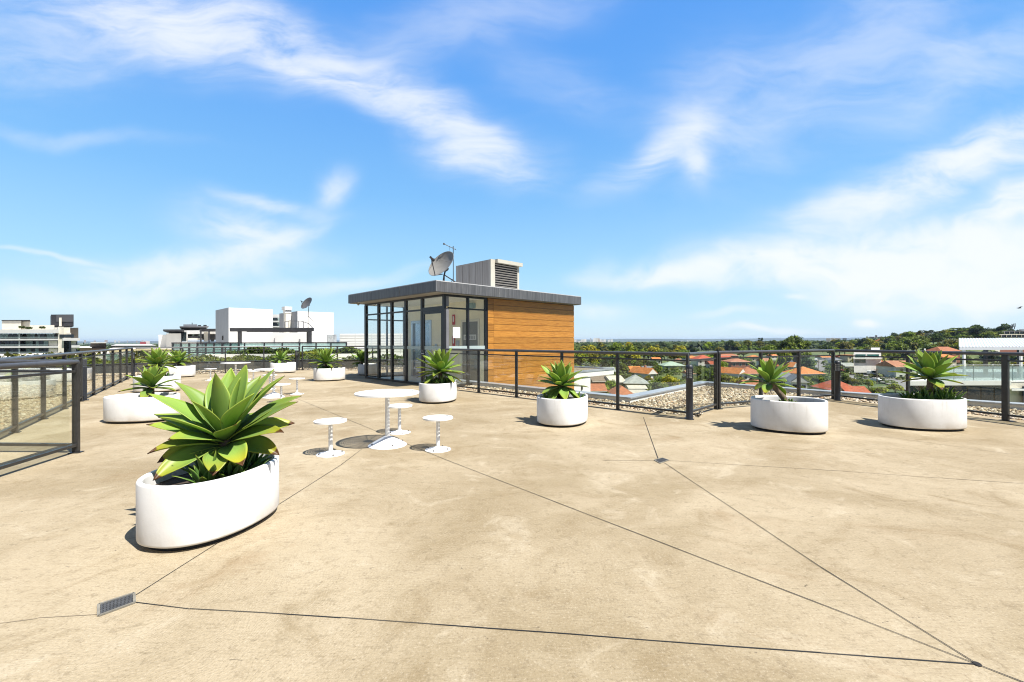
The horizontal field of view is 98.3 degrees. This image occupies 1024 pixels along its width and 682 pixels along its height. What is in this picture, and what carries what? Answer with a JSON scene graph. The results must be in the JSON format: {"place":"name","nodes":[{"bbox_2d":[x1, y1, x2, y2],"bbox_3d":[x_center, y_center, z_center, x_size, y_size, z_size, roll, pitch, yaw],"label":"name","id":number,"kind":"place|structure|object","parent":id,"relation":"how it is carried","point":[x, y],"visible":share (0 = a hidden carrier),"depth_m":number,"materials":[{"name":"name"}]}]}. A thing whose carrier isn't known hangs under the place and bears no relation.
{"place":"outdoors","nodes":[
{"label":"outdoors","id":0,"kind":"place"},
{"bbox_2d":[0,351,201,358],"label":"terrace roof slab","id":1,"kind":"structure","parent":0,"point":[75,354],"depth_m":53.34,"materials":[{"name":"grey concrete"}]},
{"bbox_2d":[0,350,178,362],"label":"ground cover","id":2,"kind":"object","parent":1,"relation":"on","point":[137,354],"visible":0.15,"depth_m":22.64,"materials":[{"name":"green plant"}]},
{"bbox_2d":[25,353,301,363],"bbox_3d":[-18.742,1.095,23.386,16.954,0.734,6.613,0,0,-26],"label":"ground cover","id":3,"kind":"object","parent":1,"relation":"on","point":[206,358],"visible":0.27,"depth_m":23.59,"materials":[{"name":"green plant"}]},
{"bbox_2d":[159,323,215,351],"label":"modern house","id":4,"kind":"structure","parent":1,"relation":"on","point":[187,332],"depth_m":61.00,"materials":[{"name":"white paint"}]},
{"bbox_2d":[171,342,239,357],"bbox_3d":[-20.757,0.957,30.620,4.580,1.650,1.360,0,0,0],"label":"glazed enclosure","id":5,"kind":"object","parent":1,"relation":"on","point":[197,352],"visible":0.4,"depth_m":29.94,"materials":[{"name":"glass"}]},
{"bbox_2d":[31,359,402,373],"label":"planter wall","id":6,"kind":"structure","parent":1,"relation":"on","point":[258,364],"depth_m":22.26,"materials":[{"name":"grey"}]},
{"bbox_2d":[227,347,288,353],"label":"hedge","id":7,"kind":"object","parent":1,"relation":"on","point":[270,351],"visible":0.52,"depth_m":28.48,"materials":[{"name":"green plant"}]},
{"bbox_2d":[230,320,313,341],"bbox_3d":[-19.525,-0.052,37.140,6.750,3.160,2.520,0,0,0],"label":"pergola","id":8,"kind":"object","parent":1,"relation":"on","point":[239,331],"visible":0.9,"depth_m":35.88,"materials":[{"name":"grey metal"}]},
{"bbox_2d":[202,342,346,354],"bbox_3d":[-16.623,0.825,31.000,10.130,1.390,0.090,0,0,0],"label":"terrace glass fence","id":9,"kind":"object","parent":1,"relation":"on","point":[300,344],"visible":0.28,"depth_m":30.99,"materials":[{"name":"glass"}]},
{"bbox_2d":[261,332,314,341],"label":"parapet wall","id":10,"kind":"structure","parent":1,"relation":"on","point":[286,337],"depth_m":40.50,"materials":[{"name":"white paint"}]},
{"bbox_2d":[205,354,402,358],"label":"terrace wall","id":11,"kind":"structure","parent":1,"relation":"on","point":[266,355],"depth_m":28.00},
{"bbox_2d":[286,347,376,353],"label":"hedge","id":12,"kind":"object","parent":1,"relation":"on","point":[334,351],"visible":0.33,"depth_m":28.52,"materials":[{"name":"green plant"}]},
{"bbox_2d":[264,354,402,359],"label":"ground cover","id":13,"kind":"object","parent":1,"relation":"on","point":[307,357],"visible":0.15,"depth_m":24.29,"materials":[{"name":"green plant"}]},
{"bbox_2d":[340,333,402,353],"bbox_3d":[-10.148,0.580,37.032,8.500,2.340,0.135,0,0,0],"label":"louvre screen","id":14,"kind":"object","parent":1,"relation":"on","point":[355,339],"visible":0.2,"depth_m":37.00,"materials":[{"name":"grey metal"}]},
{"bbox_2d":[118,362,178,396],"bbox_3d":[-6.527,0.750,8.019,0.829,0.708,0.870,0,0,-20],"label":"agave plant","id":15,"kind":"object","parent":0,"point":[151,378],"visible":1,"depth_m":7.91,"materials":[{"name":"green plant"}]},
{"bbox_2d":[216,308,272,341],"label":"stair tower","id":16,"kind":"structure","parent":0,"point":[227,319],"depth_m":46.40,"materials":[{"name":"white paint"}]},
{"bbox_2d":[279,306,333,341],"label":"stair tower","id":17,"kind":"structure","parent":0,"point":[322,324],"depth_m":43.24,"materials":[{"name":"white paint"}]},
{"bbox_2d":[77,337,865,342],"bbox_3d":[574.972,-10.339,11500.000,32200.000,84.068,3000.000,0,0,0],"label":"hills","id":18,"kind":"structure","parent":0,"point":[781,339],"depth_m":10982.56,"materials":[{"name":"green plant"}]},
{"bbox_2d":[0,370,1023,681],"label":"deck floor","id":19,"kind":"structure","parent":0,"point":[508,538],"depth_m":2.93,"materials":[{"name":"concrete"}]},
{"bbox_2d":[0,360,71,445],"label":"glass balustrade","id":20,"kind":"object","parent":19,"relation":"on","point":[25,444],"visible":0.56,"depth_m":5.66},
{"bbox_2d":[0,360,83,469],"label":"glass balustrade","id":21,"kind":"object","parent":19,"relation":"on","point":[75,444],"visible":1,"depth_m":5.47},
{"bbox_2d":[0,347,132,434],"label":"glass balustrade","id":22,"kind":"object","parent":19,"relation":"on","point":[121,365],"visible":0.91,"depth_m":9.33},
{"bbox_2d":[83,359,88,400],"bbox_3d":[-10.373,0.951,10.692,0.220,1.000,0.180,0,0,-43],"label":"fence post","id":23,"kind":"object","parent":19,"relation":"on","point":[85,380],"visible":0.46,"depth_m":10.68,"materials":[{"name":"metal"}]},
{"bbox_2d":[97,592,135,616],"bbox_3d":[-2.131,1.421,2.387,0.147,0.008,0.167,0,0,43],"label":"slot drain","id":24,"kind":"object","parent":19,"relation":"on","point":[114,604],"visible":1,"depth_m":2.38,"materials":[{"name":"black metal"}]},
{"bbox_2d":[103,392,179,423],"bbox_3d":[-6.686,1.215,8.020,1.120,0.450,0.840,0,0,-6],"label":"planter","id":25,"kind":"object","parent":19,"relation":"on","point":[130,408],"visible":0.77,"depth_m":7.66,"materials":[{"name":"white concrete"}]},
{"bbox_2d":[133,374,180,392],"bbox_3d":[-10.096,1.225,12.600,1.100,0.450,0.840,0,0,-10],"label":"planter","id":26,"kind":"object","parent":19,"relation":"on","point":[176,387],"visible":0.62,"depth_m":12.38,"materials":[{"name":"white"}]},
{"bbox_2d":[134,347,178,375],"bbox_3d":[-10.076,0.652,12.650,1.027,0.958,1.043,0,0,0],"label":"agave plant","id":27,"kind":"object","parent":26,"relation":"in","point":[156,357],"visible":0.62,"depth_m":12.52,"materials":[{"name":"green plant"}]},
{"bbox_2d":[161,365,195,376],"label":"planter","id":28,"kind":"object","parent":19,"relation":"on","point":[186,371],"visible":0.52,"depth_m":17.43,"materials":[{"name":"white concrete"}]},
{"bbox_2d":[165,349,192,365],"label":"agave plant","id":29,"kind":"object","parent":28,"relation":"in","point":[178,359],"visible":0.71,"depth_m":17.62,"materials":[{"name":"green plant"}]},
{"bbox_2d":[136,453,278,550],"bbox_3d":[-2.313,1.201,3.444,0.760,0.452,1.000,0,0,9],"label":"planter","id":30,"kind":"object","parent":19,"relation":"on","point":[175,513],"visible":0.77,"depth_m":3.05,"materials":[{"name":"white concrete"}]},
{"bbox_2d":[146,364,300,482],"bbox_3d":[-2.292,0.653,3.549,0.985,0.919,0.940,0,0,-42],"label":"agave plant","id":31,"kind":"object","parent":30,"relation":"in","point":[218,429],"visible":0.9,"depth_m":3.43,"materials":[{"name":"green plant"}]},
{"bbox_2d":[135,346,299,374],"bbox_3d":[-12.712,0.862,19.647,6.108,1.190,0.120,0,0,-38],"label":"glass balustrade","id":32,"kind":"object","parent":19,"relation":"on","point":[225,349],"visible":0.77,"depth_m":19.62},
{"bbox_2d":[254,368,291,398],"bbox_3d":[-6.025,1.078,11.185,0.850,0.720,0.850,0,0,-23],"label":"round table","id":33,"kind":"object","parent":19,"relation":"on","point":[273,394],"visible":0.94,"depth_m":11.09,"materials":[{"name":"grey metal"}]},
{"bbox_2d":[270,362,295,372],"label":"planter","id":34,"kind":"object","parent":19,"relation":"on","point":[292,365],"visible":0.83,"depth_m":19.57,"materials":[{"name":"white concrete"}]},
{"bbox_2d":[269,349,290,362],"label":"agave plant","id":35,"kind":"object","parent":34,"relation":"in","point":[280,355],"visible":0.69,"depth_m":19.84,"materials":[{"name":"green plant"}]},
{"bbox_2d":[313,367,344,380],"bbox_3d":[-6.576,1.215,15.950,1.060,0.450,0.840,0,0,-30],"label":"planter","id":36,"kind":"object","parent":19,"relation":"on","point":[334,374],"visible":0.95,"depth_m":15.59,"materials":[{"name":"white concrete"}]},
{"bbox_2d":[307,347,341,368],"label":"agave plant","id":37,"kind":"object","parent":36,"relation":"in","point":[325,356],"visible":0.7,"depth_m":15.84,"materials":[{"name":"green plant"}]},
{"bbox_2d":[313,418,346,457],"bbox_3d":[-2.276,1.214,5.549,0.390,0.425,0.390,0,0,0],"label":"round stool","id":38,"kind":"object","parent":19,"relation":"on","point":[330,422],"visible":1,"depth_m":5.53,"materials":[{"name":"grey metal"}]},
{"bbox_2d":[302,345,402,369],"bbox_3d":[-6.686,0.844,21.238,7.094,1.190,0.120,0,0,4],"label":"glass balustrade","id":39,"kind":"object","parent":19,"relation":"on","point":[337,348],"visible":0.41,"depth_m":21.30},
{"bbox_2d":[358,363,376,374],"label":"planter","id":40,"kind":"object","parent":19,"relation":"on","point":[372,368],"visible":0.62,"depth_m":18.24,"materials":[{"name":"white concrete"}]},
{"bbox_2d":[348,349,374,367],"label":"agave plant","id":41,"kind":"object","parent":40,"relation":"in","point":[360,356],"visible":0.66,"depth_m":18.50,"materials":[{"name":"green plant"}]},
{"bbox_2d":[354,389,418,449],"bbox_3d":[-1.692,1.065,6.009,0.850,0.720,0.850,0,0,0],"label":"round table","id":42,"kind":"object","parent":19,"relation":"on","point":[387,441],"visible":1,"depth_m":5.93,"materials":[{"name":"grey metal"}]},
{"bbox_2d":[390,403,411,434],"bbox_3d":[-1.738,1.213,6.833,0.390,0.425,0.390,0,0,4],"label":"round stool","id":43,"kind":"object","parent":19,"relation":"on","point":[399,406],"visible":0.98,"depth_m":6.81,"materials":[{"name":"grey metal"}]},
{"bbox_2d":[419,380,456,403],"bbox_3d":[-1.741,1.200,10.440,0.840,0.450,1.100,0,0,7],"label":"planter","id":44,"kind":"object","parent":19,"relation":"on","point":[437,393],"visible":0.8,"depth_m":9.95,"materials":[{"name":"white concrete"}]},
{"bbox_2d":[416,348,463,383],"bbox_3d":[-1.704,0.639,10.457,1.129,0.933,1.078,0,0,-17],"label":"agave plant","id":45,"kind":"object","parent":44,"relation":"in","point":[440,363],"visible":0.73,"depth_m":10.31,"materials":[{"name":"green plant"}]},
{"bbox_2d":[423,415,452,452],"bbox_3d":[-0.963,1.210,5.757,0.390,0.425,0.390,0,0,-40],"label":"round stool","id":46,"kind":"object","parent":19,"relation":"on","point":[437,448],"visible":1,"depth_m":5.73,"materials":[{"name":"grey metal"}]},
{"bbox_2d":[348,280,580,388],"bbox_3d":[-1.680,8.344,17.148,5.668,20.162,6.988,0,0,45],"label":"lift lobby","id":47,"kind":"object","parent":19,"relation":"on","point":[440,315],"visible":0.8,"depth_m":15.41,"materials":[{"name":"wood"}]},
{"bbox_2d":[414,323,429,376],"bbox_3d":[-3.477,0.371,17.176,0.015,2.078,1.156,0,0,-45],"label":"lift door","id":48,"kind":"structure","parent":47,"relation":"in","point":[417,327],"depth_m":17.31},
{"bbox_2d":[421,310,441,380],"bbox_3d":[-2.469,0.259,13.640,0.131,2.313,1.050,0,0,-45],"label":"door","id":49,"kind":"structure","parent":47,"relation":"in","point":[430,312],"depth_m":13.98,"materials":[{"name":"metal"}]},
{"bbox_2d":[428,251,455,281],"bbox_3d":[-2.028,-2.323,14.294,1.322,1.175,0.836,0,0,-10],"label":"satellite dish","id":50,"kind":"object","parent":47,"relation":"on","point":[440,263],"visible":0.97,"depth_m":14.38,"materials":[{"name":"grey metal"}]},
{"bbox_2d":[462,321,477,380],"bbox_3d":[-1.426,0.387,15.027,0.027,2.035,0.810,0,0,-45],"label":"stair door","id":51,"kind":"structure","parent":47,"relation":"in","point":[473,326],"depth_m":14.97,"materials":[{"name":"grey"}]},
{"bbox_2d":[456,259,522,288],"bbox_3d":[-0.859,-2.281,16.422,1.468,1.080,2.080,0,0,-45],"label":"roof vent","id":52,"kind":"object","parent":47,"relation":"on","point":[498,273],"visible":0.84,"depth_m":15.78,"materials":[{"name":"grey metal"}]},
{"bbox_2d":[537,392,587,427],"bbox_3d":[0.879,1.185,7.690,0.840,0.465,1.100,0,0,22],"label":"planter","id":53,"kind":"object","parent":19,"relation":"on","point":[571,411],"visible":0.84,"depth_m":7.21,"materials":[{"name":"white concrete"}]},
{"bbox_2d":[537,360,586,398],"bbox_3d":[0.838,0.719,7.615,0.863,0.762,0.905,0,0,40],"label":"agave plant","id":54,"kind":"object","parent":53,"relation":"in","point":[560,374],"visible":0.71,"depth_m":7.50,"materials":[{"name":"green plant"}]},
{"bbox_2d":[445,348,689,417],"bbox_3d":[0.635,0.822,10.588,7.330,1.190,0.120,0,0,45],"label":"glass balustrade","id":55,"kind":"object","parent":19,"relation":"on","point":[561,356],"visible":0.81,"depth_m":9.59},
{"bbox_2d":[685,364,693,419],"bbox_3d":[3.171,0.920,7.902,0.150,0.980,0.150,0,0,0],"label":"bollard light","id":56,"kind":"object","parent":19,"relation":"on","point":[689,391],"visible":1,"depth_m":7.85,"materials":[{"name":"paint"}]},
{"bbox_2d":[689,351,718,411],"bbox_3d":[3.707,0.813,8.567,0.120,1.190,1.414,0,0,44],"label":"glass balustrade","id":57,"kind":"object","parent":19,"relation":"on","point":[715,358],"visible":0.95,"depth_m":9.01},
{"bbox_2d":[717,349,834,409],"bbox_3d":[5.932,0.806,9.787,3.770,1.190,0.120,0,0,-23],"label":"glass balustrade","id":58,"kind":"object","parent":19,"relation":"on","point":[798,356],"visible":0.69,"depth_m":9.77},
{"bbox_2d":[750,395,827,434],"bbox_3d":[4.364,1.164,7.000,1.040,0.485,0.840,0,0,28],"label":"planter","id":59,"kind":"object","parent":19,"relation":"on","point":[801,415],"visible":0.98,"depth_m":6.66,"materials":[{"name":"white concrete"}]},
{"bbox_2d":[739,357,798,401],"bbox_3d":[4.088,0.671,7.042,0.741,0.845,0.842,0,0,-30],"label":"agave plant","id":60,"kind":"object","parent":59,"relation":"in","point":[768,372],"visible":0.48,"depth_m":6.96,"materials":[{"name":"green plant"}]},
{"bbox_2d":[834,360,841,400],"bbox_3d":[7.563,0.932,10.280,0.150,0.930,0.150,0,0,0],"label":"bollard light","id":61,"kind":"object","parent":19,"relation":"on","point":[837,380],"visible":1,"depth_m":10.23,"materials":[{"name":"paint"}]},
{"bbox_2d":[878,393,966,431],"bbox_3d":[6.623,1.155,7.170,1.120,0.490,0.840,0,0,6],"label":"planter","id":62,"kind":"object","parent":19,"relation":"on","point":[895,410],"visible":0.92,"depth_m":6.83,"materials":[{"name":"white concrete"}]},
{"bbox_2d":[887,349,968,400],"bbox_3d":[6.767,0.612,7.222,0.985,0.938,0.878,0,0,27],"label":"agave plant","id":63,"kind":"object","parent":62,"relation":"in","point":[932,368],"visible":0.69,"depth_m":7.10,"materials":[{"name":"green plant"}]},
{"bbox_2d":[835,349,1023,421],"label":"glass balustrade","id":64,"kind":"object","parent":19,"relation":"on","point":[1005,414],"visible":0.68,"depth_m":7.84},
{"label":"gravel bed","id":65,"kind":"structure","parent":19,"relation":"on","visible":0},
{"bbox_2d":[0,368,71,385],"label":"parapet wall","id":66,"kind":"structure","parent":65,"relation":"on","point":[55,379],"depth_m":14.50,"materials":[{"name":"white"}]},
{"bbox_2d":[0,367,402,429],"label":"gravel","id":67,"kind":"structure","parent":65,"relation":"on","point":[29,395],"depth_m":11.44,"materials":[{"name":"beige gravel"}]},
{"bbox_2d":[0,0,1023,341],"label":"sky","id":68,"kind":"structure","parent":0,"point":[680,169],"materials":[{"name":"blue"}]},
{"bbox_2d":[77,338,1023,393],"bbox_3d":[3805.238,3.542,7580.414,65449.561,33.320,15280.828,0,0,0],"label":"suburb ground","id":69,"kind":"structure","parent":0,"point":[679,376],"depth_m":346.38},
{"bbox_2d":[0,314,79,353],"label":"apartment building","id":70,"kind":"structure","parent":69,"relation":"on","point":[63,338],"depth_m":171.20,"materials":[{"name":"white paint"}]},
{"bbox_2d":[90,343,105,349],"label":"building","id":71,"kind":"structure","parent":69,"relation":"on","point":[98,346],"depth_m":70.00,"materials":[{"name":"brown"}]},
{"bbox_2d":[111,344,155,347],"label":"building","id":72,"kind":"structure","parent":69,"relation":"on","point":[129,345],"depth_m":74.00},
{"bbox_2d":[590,375,606,383],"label":"house","id":73,"kind":"structure","parent":69,"relation":"on","point":[601,379],"depth_m":163.80,"materials":[{"name":"brick"}]},
{"bbox_2d":[590,384,607,392],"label":"house","id":74,"kind":"structure","parent":69,"relation":"on","point":[600,388],"depth_m":133.50,"materials":[{"name":"orange"}]},
{"bbox_2d":[607,385,633,394],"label":"house","id":75,"kind":"structure","parent":69,"relation":"on","point":[623,390],"depth_m":124.39,"materials":[{"name":"orange"}]},
{"bbox_2d":[623,375,648,387],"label":"house","id":76,"kind":"structure","parent":69,"relation":"on","point":[634,380],"depth_m":156.17,"materials":[{"name":"grey"}]},
{"bbox_2d":[629,365,657,381],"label":"house","id":77,"kind":"structure","parent":69,"relation":"on","point":[644,371],"depth_m":201.28,"materials":[{"name":"orange tile"}]},
{"bbox_2d":[651,381,668,389],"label":"broadleaf tree","id":78,"kind":"object","parent":69,"relation":"on","point":[657,384],"visible":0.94,"depth_m":142.66,"materials":[{"name":"green plant"}]},
{"bbox_2d":[661,375,680,385],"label":"broadleaf tree","id":79,"kind":"object","parent":69,"relation":"on","point":[670,380],"visible":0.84,"depth_m":149.87,"materials":[{"name":"green plant"}]},
{"bbox_2d":[658,361,684,370],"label":"house","id":80,"kind":"structure","parent":69,"relation":"on","point":[670,364],"depth_m":262.35,"materials":[{"name":"green"}]},
{"bbox_2d":[690,355,713,365],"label":"house","id":81,"kind":"structure","parent":69,"relation":"on","point":[699,363],"depth_m":285.27,"materials":[{"name":"orange"}]},
{"bbox_2d":[699,367,713,380],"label":"broadleaf tree","id":82,"kind":"object","parent":69,"relation":"on","point":[707,373],"visible":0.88,"depth_m":173.78,"materials":[{"name":"green plant"}]},
{"bbox_2d":[721,367,745,377],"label":"house","id":83,"kind":"structure","parent":69,"relation":"on","point":[733,371],"depth_m":199.94,"materials":[{"name":"orange tile"}]},
{"bbox_2d":[723,358,749,367],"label":"house","id":84,"kind":"structure","parent":69,"relation":"on","point":[737,362],"depth_m":249.96,"materials":[{"name":"tile"}]},
{"bbox_2d":[455,379,1023,416],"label":"roof parapet","id":85,"kind":"structure","parent":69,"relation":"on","point":[635,397],"depth_m":11.21,"materials":[{"name":"stone"}]},
{"bbox_2d":[741,367,758,379],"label":"house","id":86,"kind":"structure","parent":69,"relation":"on","point":[750,371],"depth_m":197.39,"materials":[{"name":"orange"}]},
{"bbox_2d":[777,346,792,370],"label":"broadleaf tree","id":87,"kind":"object","parent":69,"relation":"on","point":[781,360],"visible":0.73,"depth_m":228.78,"materials":[{"name":"green plant"}]},
{"bbox_2d":[776,334,811,362],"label":"fig tree","id":88,"kind":"object","parent":69,"relation":"on","point":[794,342],"visible":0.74,"depth_m":251.01,"materials":[{"name":"green plant"}]},
{"bbox_2d":[785,373,809,388],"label":"house","id":89,"kind":"structure","parent":69,"relation":"on","point":[791,379],"depth_m":158.95,"materials":[{"name":"stone"}]},
{"bbox_2d":[574,330,1023,350],"bbox_3d":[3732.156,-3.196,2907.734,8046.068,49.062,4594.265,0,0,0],"label":"woodland","id":90,"kind":"object","parent":69,"relation":"on","point":[699,344],"visible":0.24,"depth_m":683.80,"materials":[{"name":"green plant"}]},
{"bbox_2d":[581,350,1023,386],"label":"garden shrubbery","id":91,"kind":"object","parent":69,"relation":"on","point":[669,372],"visible":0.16,"depth_m":207.40,"materials":[{"name":"green plant"}]},
{"bbox_2d":[783,367,825,376],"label":"house","id":92,"kind":"structure","parent":69,"relation":"on","point":[805,371],"depth_m":197.18,"materials":[{"name":"orange tile"}]},
{"bbox_2d":[801,357,814,367],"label":"broadleaf tree","id":93,"kind":"object","parent":69,"relation":"on","point":[807,362],"visible":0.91,"depth_m":243.96,"materials":[{"name":"green plant"}]},
{"bbox_2d":[812,380,850,389],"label":"house","id":94,"kind":"structure","parent":69,"relation":"on","point":[826,385],"depth_m":138.32,"materials":[{"name":"red"}]},
{"bbox_2d":[841,386,870,392],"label":"house","id":95,"kind":"structure","parent":69,"relation":"on","point":[864,389],"depth_m":125.39,"materials":[{"name":"red"}]},
{"bbox_2d":[853,348,881,372],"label":"modern building","id":96,"kind":"structure","parent":69,"relation":"on","point":[862,364],"depth_m":215.00,"materials":[{"name":"white"}]},
{"bbox_2d":[867,387,888,393],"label":"broadleaf tree","id":97,"kind":"object","parent":69,"relation":"on","point":[880,390],"visible":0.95,"depth_m":137.83,"materials":[{"name":"green plant"}]},
{"bbox_2d":[875,361,915,376],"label":"house","id":98,"kind":"structure","parent":69,"relation":"on","point":[883,367],"depth_m":202.97,"materials":[{"name":"orange tile"}]},
{"bbox_2d":[885,341,909,349],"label":"broadleaf tree","id":99,"kind":"object","parent":69,"relation":"on","point":[895,345],"visible":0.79,"depth_m":308.19,"materials":[{"name":"green plant"}]},
{"bbox_2d":[899,335,932,344],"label":"broadleaf tree","id":100,"kind":"object","parent":69,"relation":"on","point":[907,340],"visible":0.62,"depth_m":340.91,"materials":[{"name":"green plant"}]},
{"bbox_2d":[926,347,959,362],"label":"house","id":101,"kind":"structure","parent":69,"relation":"on","point":[943,349],"depth_m":231.81,"materials":[{"name":"tile"}]},
{"bbox_2d":[910,364,1023,402],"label":"terrace flat","id":102,"kind":"structure","parent":69,"relation":"on","point":[977,384],"depth_m":30.20,"materials":[{"name":"grey"}]},
{"bbox_2d":[968,387,979,399],"bbox_3d":[31.585,4.148,30.235,0.877,1.969,0.070,0,0,0],"label":"window","id":103,"kind":"structure","parent":102,"relation":"in","point":[973,392],"depth_m":30.20,"materials":[{"name":"grey glass"}]},
{"bbox_2d":[982,387,992,400],"bbox_3d":[32.491,4.148,30.235,0.877,1.969,0.070,0,0,0],"label":"window","id":104,"kind":"structure","parent":102,"relation":"in","point":[987,392],"depth_m":30.20,"materials":[{"name":"glass"}]},
{"bbox_2d":[959,338,1023,378],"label":"terrace canopy","id":105,"kind":"object","parent":102,"relation":"on","point":[987,344],"visible":1,"depth_m":33.41,"materials":[{"name":"grey metal"}]},
{"bbox_2d":[952,332,982,338],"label":"broadleaf tree","id":106,"kind":"object","parent":69,"relation":"on","point":[963,334],"visible":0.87,"depth_m":391.82,"materials":[{"name":"green plant"}]},
{"bbox_2d":[968,324,986,337],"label":"gum tree","id":107,"kind":"object","parent":69,"relation":"on","point":[977,328],"visible":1,"depth_m":388.71,"materials":[{"name":"green plant"}]},
{"bbox_2d":[995,329,1023,351],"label":"terraced flats","id":108,"kind":"structure","parent":69,"relation":"on","point":[1020,333],"depth_m":297.50,"materials":[{"name":"brick"}]},
{"bbox_2d":[574,366,613,391],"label":"white wing","id":109,"kind":"structure","parent":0,"point":[588,372],"depth_m":20.72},
{"bbox_2d":[457,385,1023,419],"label":"gravel","id":110,"kind":"structure","parent":0,"point":[703,396],"depth_m":10.33,"materials":[{"name":"beige gravel"}]},
{"bbox_2d":[849,375,905,389],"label":"road","id":111,"kind":"structure","parent":0,"point":[903,384],"depth_m":182.95,"materials":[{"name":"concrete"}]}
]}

